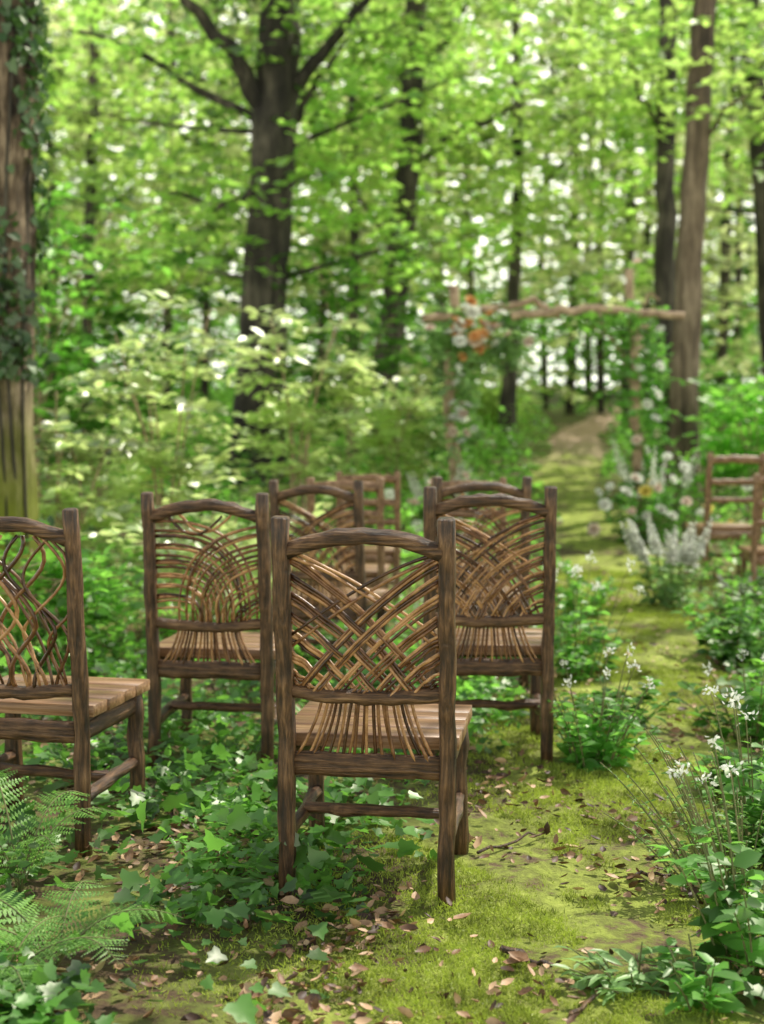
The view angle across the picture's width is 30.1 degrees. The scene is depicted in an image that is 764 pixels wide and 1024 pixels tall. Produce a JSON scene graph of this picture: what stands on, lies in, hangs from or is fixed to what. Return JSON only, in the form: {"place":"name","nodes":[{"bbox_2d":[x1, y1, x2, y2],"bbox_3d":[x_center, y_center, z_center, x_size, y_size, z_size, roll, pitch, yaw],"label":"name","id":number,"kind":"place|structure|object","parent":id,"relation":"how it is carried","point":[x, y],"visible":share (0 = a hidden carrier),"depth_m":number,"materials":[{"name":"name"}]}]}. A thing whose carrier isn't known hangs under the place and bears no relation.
{"place":"outdoors","nodes":[
{"label":"outdoors","id":0,"kind":"place"},
{"bbox_2d":[0,388,763,1023],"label":"ground","id":1,"kind":"structure","parent":0,"point":[112,998],"depth_m":3.98,"materials":[{"name":"green plant"}]},
{"bbox_2d":[0,0,48,620],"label":"ivy clad tree","id":2,"kind":"object","parent":1,"relation":"on","point":[12,488],"visible":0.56,"depth_m":8.79,"materials":[{"name":"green plant"}]},
{"bbox_2d":[0,0,61,547],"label":"climbing ivy","id":3,"kind":"object","parent":2,"relation":"attached to","point":[16,17],"visible":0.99,"depth_m":8.76,"materials":[{"name":"green plant"}]},
{"bbox_2d":[0,767,119,891],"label":"fern","id":4,"kind":"object","parent":1,"relation":"on","point":[46,836],"visible":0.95,"depth_m":3.78,"materials":[{"name":"green plant"}]},
{"bbox_2d":[0,916,127,990],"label":"fern","id":5,"kind":"object","parent":1,"relation":"on","point":[37,954],"visible":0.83,"depth_m":3.11,"materials":[{"name":"green plant"}]},
{"bbox_2d":[0,507,149,856],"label":"chair","id":6,"kind":"object","parent":1,"relation":"on","point":[93,706],"visible":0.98,"depth_m":4.05,"materials":[{"name":"brown wood"}]},
{"bbox_2d":[0,515,165,667],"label":"hazel bush","id":7,"kind":"object","parent":1,"relation":"on","point":[100,593],"visible":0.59,"depth_m":6.94,"materials":[{"name":"green plant"}]},
{"bbox_2d":[0,880,182,966],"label":"fern","id":8,"kind":"object","parent":1,"relation":"on","point":[87,930],"visible":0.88,"depth_m":3.26,"materials":[{"name":"green plant"}]},
{"bbox_2d":[34,0,160,421],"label":"tree","id":9,"kind":"object","parent":1,"relation":"on","point":[51,144],"visible":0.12,"depth_m":32.52,"materials":[{"name":"green plant"}]},
{"bbox_2d":[33,380,183,586],"bbox_3d":[-2.348,-0.153,9.964,1.551,1.518,1.564,3,4,36],"label":"hazel bush","id":10,"kind":"object","parent":1,"relation":"on","point":[82,473],"visible":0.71,"depth_m":9.90,"materials":[{"name":"green plant"}]},
{"bbox_2d":[33,181,196,519],"bbox_3d":[-3.389,-1.467,14.014,2.613,3.436,2.738,2,4,29],"label":"hazel bush","id":11,"kind":"object","parent":1,"relation":"on","point":[70,228],"visible":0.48,"depth_m":13.84,"materials":[{"name":"green plant"}]},
{"bbox_2d":[33,221,246,508],"bbox_3d":[-2.869,-1.431,15.075,2.914,3.123,2.144,-1,4,-17],"label":"hazel bush","id":12,"kind":"object","parent":1,"relation":"on","point":[90,426],"visible":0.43,"depth_m":14.96,"materials":[{"name":"green plant"}]},
{"bbox_2d":[43,290,287,580],"bbox_3d":[-1.640,-0.591,11.043,1.821,2.263,2.225,0,4,0],"label":"hazel bush","id":13,"kind":"object","parent":1,"relation":"on","point":[166,461],"visible":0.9,"depth_m":10.86,"materials":[{"name":"green plant"}]},
{"bbox_2d":[35,0,341,434],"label":"tree","id":14,"kind":"object","parent":1,"relation":"on","point":[167,326],"visible":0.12,"depth_m":30.17,"materials":[{"name":"green plant"}]},
{"bbox_2d":[35,0,349,421],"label":"slender tree","id":15,"kind":"object","parent":1,"relation":"on","point":[93,151],"visible":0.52,"depth_m":23.47,"materials":[{"name":"green leaf"},{"name":"dark bark"}]},
{"bbox_2d":[80,488,332,629],"bbox_3d":[-1.018,0.290,8.035,1.508,0.870,1.205,-3,5,-38],"label":"hazel bush","id":16,"kind":"object","parent":1,"relation":"on","point":[232,526],"visible":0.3,"depth_m":8.06,"materials":[{"name":"green plant"}]},
{"bbox_2d":[140,491,297,767],"bbox_3d":[-0.594,0.419,5.304,0.474,1.013,0.542,1,4,8],"label":"chair","id":17,"kind":"object","parent":1,"relation":"on","point":[208,638],"visible":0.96,"depth_m":5.09,"materials":[{"name":"brown wood"}]},
{"bbox_2d":[96,0,359,420],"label":"tree","id":18,"kind":"object","parent":1,"relation":"on","point":[204,387],"visible":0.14,"depth_m":34.34,"materials":[{"name":"green plant"}]},
{"bbox_2d":[208,312,395,556],"bbox_3d":[-0.695,-0.667,12.543,1.644,2.167,1.476,0,4,0],"label":"hazel bush","id":19,"kind":"object","parent":1,"relation":"on","point":[290,412],"visible":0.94,"depth_m":12.44,"materials":[{"name":"green plant"}]},
{"bbox_2d":[38,0,568,508],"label":"oak tree","id":20,"kind":"object","parent":1,"relation":"on","point":[276,96],"visible":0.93,"depth_m":16.62,"materials":[{"name":"green plant"}]},
{"bbox_2d":[268,480,388,684],"bbox_3d":[-0.249,0.329,6.863,0.464,0.987,0.528,1,4,14],"label":"chair","id":21,"kind":"object","parent":1,"relation":"on","point":[354,499],"visible":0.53,"depth_m":6.63,"materials":[{"name":"brown wood"}]},
{"bbox_2d":[307,477,389,629],"bbox_3d":[-0.188,0.262,8.206,0.442,0.942,0.507,0,4,4],"label":"chair","id":22,"kind":"object","parent":1,"relation":"on","point":[372,571],"visible":0.33,"depth_m":7.96,"materials":[{"name":"brown wood"}]},
{"bbox_2d":[260,239,448,472],"bbox_3d":[-0.341,-1.642,16.886,2.201,3.117,2.492,2,4,24],"label":"hazel bush","id":23,"kind":"object","parent":1,"relation":"on","point":[337,301],"visible":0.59,"depth_m":16.67,"materials":[{"name":"green plant"}]},
{"bbox_2d":[153,0,567,450],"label":"slender tree","id":24,"kind":"object","parent":1,"relation":"on","point":[353,235],"visible":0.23,"depth_m":25.60,"materials":[{"name":"green plant"}]},
{"bbox_2d":[335,471,400,603],"bbox_3d":[-0.089,0.181,9.500,0.435,0.921,0.498,0,4,0],"label":"chair","id":25,"kind":"object","parent":1,"relation":"on","point":[392,555],"visible":0.38,"depth_m":9.28,"materials":[{"name":"brown wood"}]},
{"bbox_2d":[0,613,763,1023],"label":"ivy ground cover","id":26,"kind":"object","parent":1,"relation":"on","point":[236,815],"visible":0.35,"depth_m":3.95,"materials":[{"name":"green plant"}]},
{"bbox_2d":[0,386,763,914],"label":"undergrowth","id":27,"kind":"object","parent":1,"relation":"on","point":[478,680],"visible":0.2,"depth_m":11.16,"materials":[{"name":"green plant"}]},
{"bbox_2d":[0,567,763,1023],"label":"fallen leaves","id":28,"kind":"object","parent":1,"relation":"on","point":[312,1001],"visible":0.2,"depth_m":3.54,"materials":[{"name":"brown plant"}]},
{"bbox_2d":[316,376,471,524],"bbox_3d":[0.109,-0.643,14.915,1.669,1.576,1.717,0,4,0],"label":"hazel bush","id":29,"kind":"object","parent":1,"relation":"on","point":[383,439],"visible":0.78,"depth_m":14.80,"materials":[{"name":"green plant"}]},
{"bbox_2d":[33,0,763,418],"bbox_3d":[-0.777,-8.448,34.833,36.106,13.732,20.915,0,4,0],"label":"woodland","id":30,"kind":"object","parent":1,"relation":"on","point":[735,294],"visible":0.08,"depth_m":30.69,"materials":[{"name":"green plant"}]},
{"bbox_2d":[35,233,761,423],"bbox_3d":[-0.251,-4.333,42.151,41.809,7.733,18.565,0,4,0],"label":"distant understorey","id":31,"kind":"object","parent":1,"relation":"on","point":[425,362],"visible":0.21,"depth_m":39.97,"materials":[{"name":"green plant"}]},
{"bbox_2d":[292,1,510,418],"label":"tree","id":32,"kind":"object","parent":1,"relation":"on","point":[323,306],"visible":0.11,"depth_m":33.74,"materials":[{"name":"green plant"}]},
{"bbox_2d":[103,0,739,471],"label":"slender oak","id":33,"kind":"object","parent":1,"relation":"on","point":[407,176],"visible":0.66,"depth_m":19.81,"materials":[{"name":"green plant"}]},
{"bbox_2d":[357,405,493,480],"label":"hazel bush","id":34,"kind":"object","parent":1,"relation":"on","point":[435,452],"visible":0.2,"depth_m":17.77,"materials":[{"name":"green plant"}]},
{"bbox_2d":[384,462,475,545],"bbox_3d":[0.540,-0.053,13.250,0.793,0.820,1.154,1,4,16],"label":"flower arrangement","id":35,"kind":"object","parent":1,"relation":"on","point":[389,493],"visible":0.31,"depth_m":13.28,"materials":[{"name":"white plant"}]},
{"bbox_2d":[295,0,608,421],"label":"tree","id":36,"kind":"object","parent":1,"relation":"on","point":[438,227],"visible":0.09,"depth_m":31.32,"materials":[{"name":"green plant"}]},
{"bbox_2d":[343,0,572,417],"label":"tree","id":37,"kind":"object","parent":1,"relation":"on","point":[540,97],"visible":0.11,"depth_m":37.60,"materials":[{"name":"green plant"}]},
{"bbox_2d":[430,477,506,585],"bbox_3d":[0.510,0.260,8.409,0.446,0.950,0.511,0,4,3],"label":"chair","id":38,"kind":"object","parent":1,"relation":"on","point":[503,480],"visible":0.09,"depth_m":8.15,"materials":[{"name":"brown wood"}]},
{"bbox_2d":[423,476,531,685],"bbox_3d":[0.445,0.316,6.768,0.465,0.991,0.531,0,4,-3],"label":"chair","id":39,"kind":"object","parent":1,"relation":"on","point":[511,490],"visible":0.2,"depth_m":6.53,"materials":[{"name":"brown wood"}]},
{"bbox_2d":[421,486,556,762],"bbox_3d":[0.382,0.398,5.224,0.475,1.012,0.542,0,4,1],"label":"chair","id":40,"kind":"object","parent":1,"relation":"on","point":[480,641],"visible":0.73,"depth_m":5.00,"materials":[{"name":"brown wood"}]},
{"bbox_2d":[426,370,560,446],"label":"hazel bush","id":41,"kind":"object","parent":1,"relation":"on","point":[481,411],"visible":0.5,"depth_m":25.47,"materials":[{"name":"green plant"}]},
{"bbox_2d":[403,252,684,537],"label":"wedding arch","id":42,"kind":"structure","parent":1,"relation":"on","point":[456,323],"depth_m":13.67,"materials":[{"name":"green plant"}]},
{"bbox_2d":[336,0,760,455],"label":"slender tree","id":43,"kind":"object","parent":1,"relation":"on","point":[508,396],"visible":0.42,"depth_m":24.49,"materials":[{"name":"green plant"}]},
{"bbox_2d":[470,0,655,409],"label":"tree","id":44,"kind":"object","parent":1,"relation":"on","point":[544,361],"visible":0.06,"depth_m":43.47,"materials":[{"name":"green plant"}]},
{"bbox_2d":[530,567,625,616],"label":"leafy plant","id":45,"kind":"object","parent":1,"relation":"on","point":[600,596],"visible":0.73,"depth_m":8.88,"materials":[{"name":"green plant"}]},
{"bbox_2d":[474,1,685,406],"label":"tree","id":46,"kind":"object","parent":1,"relation":"on","point":[588,378],"visible":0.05,"depth_m":45.66,"materials":[{"name":"green plant"}]},
{"bbox_2d":[454,16,719,413],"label":"tree","id":47,"kind":"object","parent":1,"relation":"on","point":[569,405],"visible":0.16,"depth_m":40.34,"materials":[{"name":"green plant"}]},
{"bbox_2d":[427,0,763,516],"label":"beech tree","id":48,"kind":"object","parent":1,"relation":"on","point":[696,99],"visible":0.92,"depth_m":15.75,"materials":[{"name":"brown plant"}]},
{"bbox_2d":[487,0,718,413],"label":"tree","id":49,"kind":"object","parent":1,"relation":"on","point":[600,381],"visible":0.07,"depth_m":39.70,"materials":[{"name":"green plant"}]},
{"bbox_2d":[478,3,763,411],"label":"tree","id":50,"kind":"object","parent":1,"relation":"on","point":[649,227],"visible":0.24,"depth_m":35.47,"materials":[{"name":"green plant"}]},
{"bbox_2d":[507,0,754,439],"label":"slender tree","id":51,"kind":"object","parent":1,"relation":"on","point":[627,244],"visible":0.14,"depth_m":28.34,"materials":[{"name":"green plant"}]},
{"bbox_2d":[520,0,763,397],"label":"slender tree","id":52,"kind":"object","parent":1,"relation":"on","point":[755,159],"visible":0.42,"depth_m":21.64,"materials":[{"name":"green plant"}]},
{"bbox_2d":[533,0,763,491],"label":"beech tree","id":53,"kind":"object","parent":1,"relation":"on","point":[664,260],"visible":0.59,"depth_m":18.18,"materials":[{"name":"green plant"}]},
{"bbox_2d":[586,437,752,545],"bbox_3d":[2.625,-0.173,13.347,1.514,1.065,1.306,0,4,0],"label":"flower arrangement","id":54,"kind":"object","parent":1,"relation":"on","point":[645,492],"visible":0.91,"depth_m":13.22,"materials":[{"name":"white plant"}]},
{"bbox_2d":[583,16,762,422],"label":"tree","id":55,"kind":"object","parent":1,"relation":"on","point":[725,278],"visible":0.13,"depth_m":33.58,"materials":[{"name":"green plant"}]},
{"bbox_2d":[599,728,763,900],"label":"wispy plant","id":56,"kind":"object","parent":1,"relation":"on","point":[682,822],"visible":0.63,"depth_m":3.76,"materials":[{"name":"green plant"}]},
{"bbox_2d":[617,8,756,406],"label":"tree","id":57,"kind":"object","parent":1,"relation":"on","point":[738,281],"visible":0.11,"depth_m":41.54,"materials":[{"name":"green plant"}]},
{"bbox_2d":[626,361,763,495],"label":"hazel bush","id":58,"kind":"object","parent":1,"relation":"on","point":[662,409],"visible":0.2,"depth_m":17.78,"materials":[{"name":"green plant"}]},
{"bbox_2d":[648,932,751,1015],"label":"leafy sprig","id":59,"kind":"object","parent":1,"relation":"on","point":[693,988],"visible":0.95,"depth_m":2.99,"materials":[{"name":"green plant"}]},
{"bbox_2d":[646,735,763,984],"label":"flowering plant","id":60,"kind":"object","parent":1,"relation":"on","point":[723,912],"visible":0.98,"depth_m":3.24,"materials":[{"name":"green plant"}]},
{"bbox_2d":[668,649,763,747],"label":"flowering plant","id":61,"kind":"object","parent":1,"relation":"on","point":[754,700],"visible":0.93,"depth_m":5.52,"materials":[{"name":"green plant"}]},
{"bbox_2d":[670,579,763,667],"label":"leafy plant","id":62,"kind":"object","parent":1,"relation":"on","point":[722,649],"visible":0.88,"depth_m":7.30,"materials":[{"name":"green plant"}]},
{"bbox_2d":[677,684,763,864],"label":"flowering plant","id":63,"kind":"object","parent":1,"relation":"on","point":[754,809],"visible":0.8,"depth_m":4.08,"materials":[{"name":"green plant"}]},
{"bbox_2d":[679,371,763,523],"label":"hazel bush","id":64,"kind":"object","parent":1,"relation":"on","point":[737,414],"visible":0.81,"depth_m":14.89,"materials":[{"name":"green plant"}]},
{"bbox_2d":[685,453,763,581],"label":"chair","id":65,"kind":"object","parent":1,"relation":"on","point":[727,530],"visible":0.59,"depth_m":10.98,"materials":[{"name":"brown wood"}]},
{"bbox_2d":[696,568,763,611],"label":"flowering plant","id":66,"kind":"object","parent":1,"relation":"on","point":[754,598],"visible":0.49,"depth_m":9.32,"materials":[{"name":"green plant"}]},
{"bbox_2d":[739,474,763,600],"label":"chair","id":67,"kind":"object","parent":1,"relation":"on","point":[753,554],"visible":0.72,"depth_m":9.43,"materials":[{"name":"brown wood"}]},
{"bbox_2d":[5,393,763,1023],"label":"path","id":68,"kind":"structure","parent":0,"point":[572,461],"depth_m":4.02,"materials":[{"name":"green plant"}]},
{"bbox_2d":[271,515,471,908],"bbox_3d":[-0.014,0.500,3.836,0.476,1.012,0.542,1,4,8],"label":"chair","id":69,"kind":"object","parent":68,"relation":"on","point":[408,717],"visible":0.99,"depth_m":3.62,"materials":[{"name":"brown wood"}]},
{"bbox_2d":[476,831,545,853],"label":"fallen twig","id":70,"kind":"object","parent":68,"relation":"on","point":[503,845],"visible":1,"depth_m":4.10,"materials":[{"name":"brown wood"}]},
{"bbox_2d":[499,945,553,966],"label":"fallen twig","id":71,"kind":"object","parent":68,"relation":"on","point":[504,949],"visible":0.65,"depth_m":3.27,"materials":[{"name":"brown wood"}]},
{"bbox_2d":[568,984,602,1016],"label":"fallen twig","id":72,"kind":"object","parent":68,"relation":"on","point":[584,1005],"visible":0.84,"depth_m":3.01,"materials":[{"name":"brown wood"}]},
{"bbox_2d":[540,551,645,682],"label":"flowering plant","id":73,"kind":"object","parent":68,"relation":"on","point":[578,659],"visible":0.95,"depth_m":6.74,"materials":[{"name":"green plant"}]},
{"bbox_2d":[539,642,661,773],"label":"flowering plant","id":74,"kind":"object","parent":68,"relation":"on","point":[589,745],"visible":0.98,"depth_m":4.98,"materials":[{"name":"green plant"}]},
{"bbox_2d":[559,675,679,729],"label":"leafy plant","id":75,"kind":"object","parent":68,"relation":"on","point":[609,693],"visible":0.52,"depth_m":5.66,"materials":[{"name":"green plant"}]},
{"bbox_2d":[551,942,691,1005],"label":"leafy sprig","id":76,"kind":"object","parent":68,"relation":"on","point":[634,975],"visible":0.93,"depth_m":3.11,"materials":[{"name":"green plant"}]},
{"bbox_2d":[626,870,671,879],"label":"fallen twig","id":77,"kind":"object","parent":68,"relation":"on","point":[646,874],"visible":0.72,"depth_m":3.84,"materials":[{"name":"brown wood"}]},
{"bbox_2d":[620,517,712,609],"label":"flowering plant","id":78,"kind":"object","parent":68,"relation":"on","point":[671,591],"visible":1,"depth_m":9.24,"materials":[{"name":"grey plant"}]},
{"bbox_2d":[695,738,763,795],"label":"leafy plant","id":79,"kind":"object","parent":68,"relation":"on","point":[706,760],"visible":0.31,"depth_m":4.74,"materials":[{"name":"green plant"}]},
{"bbox_2d":[36,0,761,387],"label":"sky","id":80,"kind":"structure","parent":0,"point":[478,219],"materials":[{"name":"white"}]}
]}

